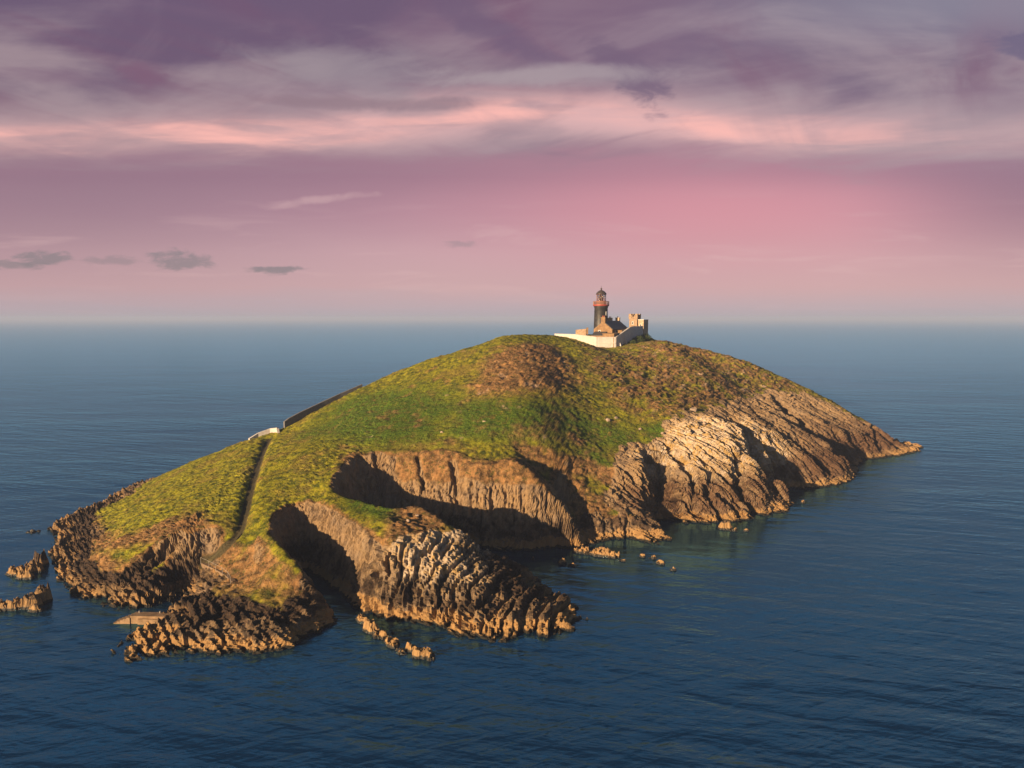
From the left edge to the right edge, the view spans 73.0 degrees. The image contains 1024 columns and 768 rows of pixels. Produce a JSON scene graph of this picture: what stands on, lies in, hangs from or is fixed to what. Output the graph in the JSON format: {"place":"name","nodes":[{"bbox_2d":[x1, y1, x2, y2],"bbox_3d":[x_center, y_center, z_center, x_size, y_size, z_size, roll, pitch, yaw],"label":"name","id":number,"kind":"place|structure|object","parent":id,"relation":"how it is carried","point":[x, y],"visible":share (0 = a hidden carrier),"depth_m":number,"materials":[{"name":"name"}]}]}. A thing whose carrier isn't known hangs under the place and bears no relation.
{"place":"outdoors","nodes":[
{"label":"outdoors","id":0,"kind":"place"},
{"bbox_2d":[195,562,235,593],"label":"landing path","id":1,"kind":"structure","parent":0,"point":[204,565],"depth_m":124.51,"materials":[{"name":"concrete"}]},
{"bbox_2d":[200,557,230,583],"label":"handrail","id":2,"kind":"object","parent":1,"relation":"on","point":[219,566],"visible":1,"depth_m":124.55,"materials":[{"name":"metal"}]},
{"bbox_2d":[47,334,922,661],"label":"island","id":3,"kind":"structure","parent":0,"point":[529,448],"depth_m":161.96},
{"bbox_2d":[113,611,178,624],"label":"landing stage","id":4,"kind":"object","parent":3,"relation":"on","point":[140,618],"visible":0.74,"depth_m":113.62,"materials":[{"name":"concrete"}]},
{"bbox_2d":[205,439,270,563],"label":"footpath","id":5,"kind":"structure","parent":3,"relation":"on","point":[243,524],"depth_m":143.40,"materials":[{"name":"brown soil"}]},
{"bbox_2d":[248,427,279,439],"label":"gate wall","id":6,"kind":"structure","parent":3,"relation":"on","point":[267,431],"depth_m":205.64,"materials":[{"name":"white paint"}]},
{"bbox_2d":[283,384,361,427],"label":"track wall","id":7,"kind":"structure","parent":3,"relation":"on","point":[291,420],"depth_m":216.77,"materials":[{"name":"grey stone"}]},
{"bbox_2d":[576,328,587,334],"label":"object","id":8,"kind":"structure","parent":3,"relation":"on","point":[582,331],"depth_m":308.90,"materials":[{"name":"stone"}]},
{"bbox_2d":[554,326,642,347],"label":"yard wall","id":9,"kind":"structure","parent":3,"relation":"on","point":[627,335],"depth_m":288.21,"materials":[{"name":"paint"}]},
{"bbox_2d":[591,331,606,336],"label":"shed","id":10,"kind":"structure","parent":3,"relation":"on","point":[597,334],"depth_m":287.09,"materials":[{"name":"stone"}]},
{"bbox_2d":[593,288,608,332],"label":"lighthouse","id":11,"kind":"object","parent":3,"relation":"on","point":[600,305],"visible":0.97,"depth_m":306.94,"materials":[{"name":"black paint"}]},
{"bbox_2d":[594,316,626,332],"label":"cottage","id":12,"kind":"structure","parent":3,"relation":"on","point":[604,325],"depth_m":289.18,"materials":[{"name":"stone"}]},
{"bbox_2d":[602,333,618,346],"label":"shed","id":13,"kind":"structure","parent":3,"relation":"on","point":[613,335],"depth_m":282.99,"materials":[{"name":"white paint"}]},
{"bbox_2d":[608,316,619,320],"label":"chimneys","id":14,"kind":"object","parent":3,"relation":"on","point":[611,319],"depth_m":315.18,"materials":[{"name":"stone"}]},
{"bbox_2d":[629,314,640,326],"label":"castellated tower","id":15,"kind":"structure","parent":3,"relation":"on","point":[633,319],"depth_m":314.19,"materials":[{"name":"stone"}]},
{"bbox_2d":[632,336,644,341],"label":"shrub","id":16,"kind":"object","parent":3,"relation":"on","point":[638,338],"visible":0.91,"depth_m":295.01,"materials":[{"name":"green plant"}]},
{"bbox_2d":[638,319,648,334],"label":"annex","id":17,"kind":"object","parent":3,"relation":"on","point":[643,323],"visible":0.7,"depth_m":310.58,"materials":[{"name":"stone"}]},
{"bbox_2d":[639,333,653,340],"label":"shrub","id":18,"kind":"object","parent":3,"relation":"on","point":[646,337],"visible":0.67,"depth_m":300.57,"materials":[{"name":"green plant"}]},
{"bbox_2d":[0,319,1023,767],"bbox_3d":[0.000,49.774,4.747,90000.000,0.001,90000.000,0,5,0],"label":"water","id":19,"kind":"structure","parent":0,"point":[870,615],"depth_m":119.24,"materials":[{"name":"blue liquid"}]},
{"bbox_2d":[0,582,52,612],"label":"sea rock","id":20,"kind":"object","parent":19,"relation":"on","point":[37,599],"visible":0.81,"depth_m":119.53,"materials":[{"name":"brown stone"}]},
{"bbox_2d":[5,549,48,579],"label":"sea rock","id":21,"kind":"object","parent":19,"relation":"on","point":[38,562],"visible":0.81,"depth_m":135.98,"materials":[{"name":"brown stone"}]},
{"bbox_2d":[26,529,40,532],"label":"sea rock","id":22,"kind":"object","parent":19,"relation":"on","point":[32,531],"visible":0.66,"depth_m":162.32,"materials":[{"name":"brown stone"}]},
{"bbox_2d":[355,613,406,655],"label":"sea rock","id":23,"kind":"object","parent":19,"relation":"on","point":[371,627],"visible":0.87,"depth_m":109.06,"materials":[{"name":"brown stone"}]},
{"bbox_2d":[405,642,435,660],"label":"sea rock","id":24,"kind":"object","parent":19,"relation":"on","point":[426,653],"visible":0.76,"depth_m":102.22,"materials":[{"name":"brown stone"}]},
{"bbox_2d":[558,558,575,566],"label":"sea rock","id":25,"kind":"object","parent":19,"relation":"on","point":[562,561],"visible":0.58,"depth_m":140.79,"materials":[{"name":"brown stone"}]},
{"bbox_2d":[573,546,625,561],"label":"sea rock","id":26,"kind":"object","parent":19,"relation":"on","point":[601,551],"visible":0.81,"depth_m":146.01,"materials":[{"name":"brown stone"}]},
{"bbox_2d":[656,560,664,564],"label":"sea rock","id":27,"kind":"object","parent":19,"relation":"on","point":[660,562],"visible":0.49,"depth_m":140.85,"materials":[{"name":"brown stone"}]},
{"bbox_2d":[717,520,736,531],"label":"sea rock","id":28,"kind":"object","parent":19,"relation":"on","point":[725,525],"visible":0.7,"depth_m":164.05,"materials":[{"name":"brown stone"}]},
{"bbox_2d":[0,0,1023,318],"label":"sky","id":29,"kind":"structure","parent":0,"point":[160,159],"materials":[{"name":"purple"}]}
]}

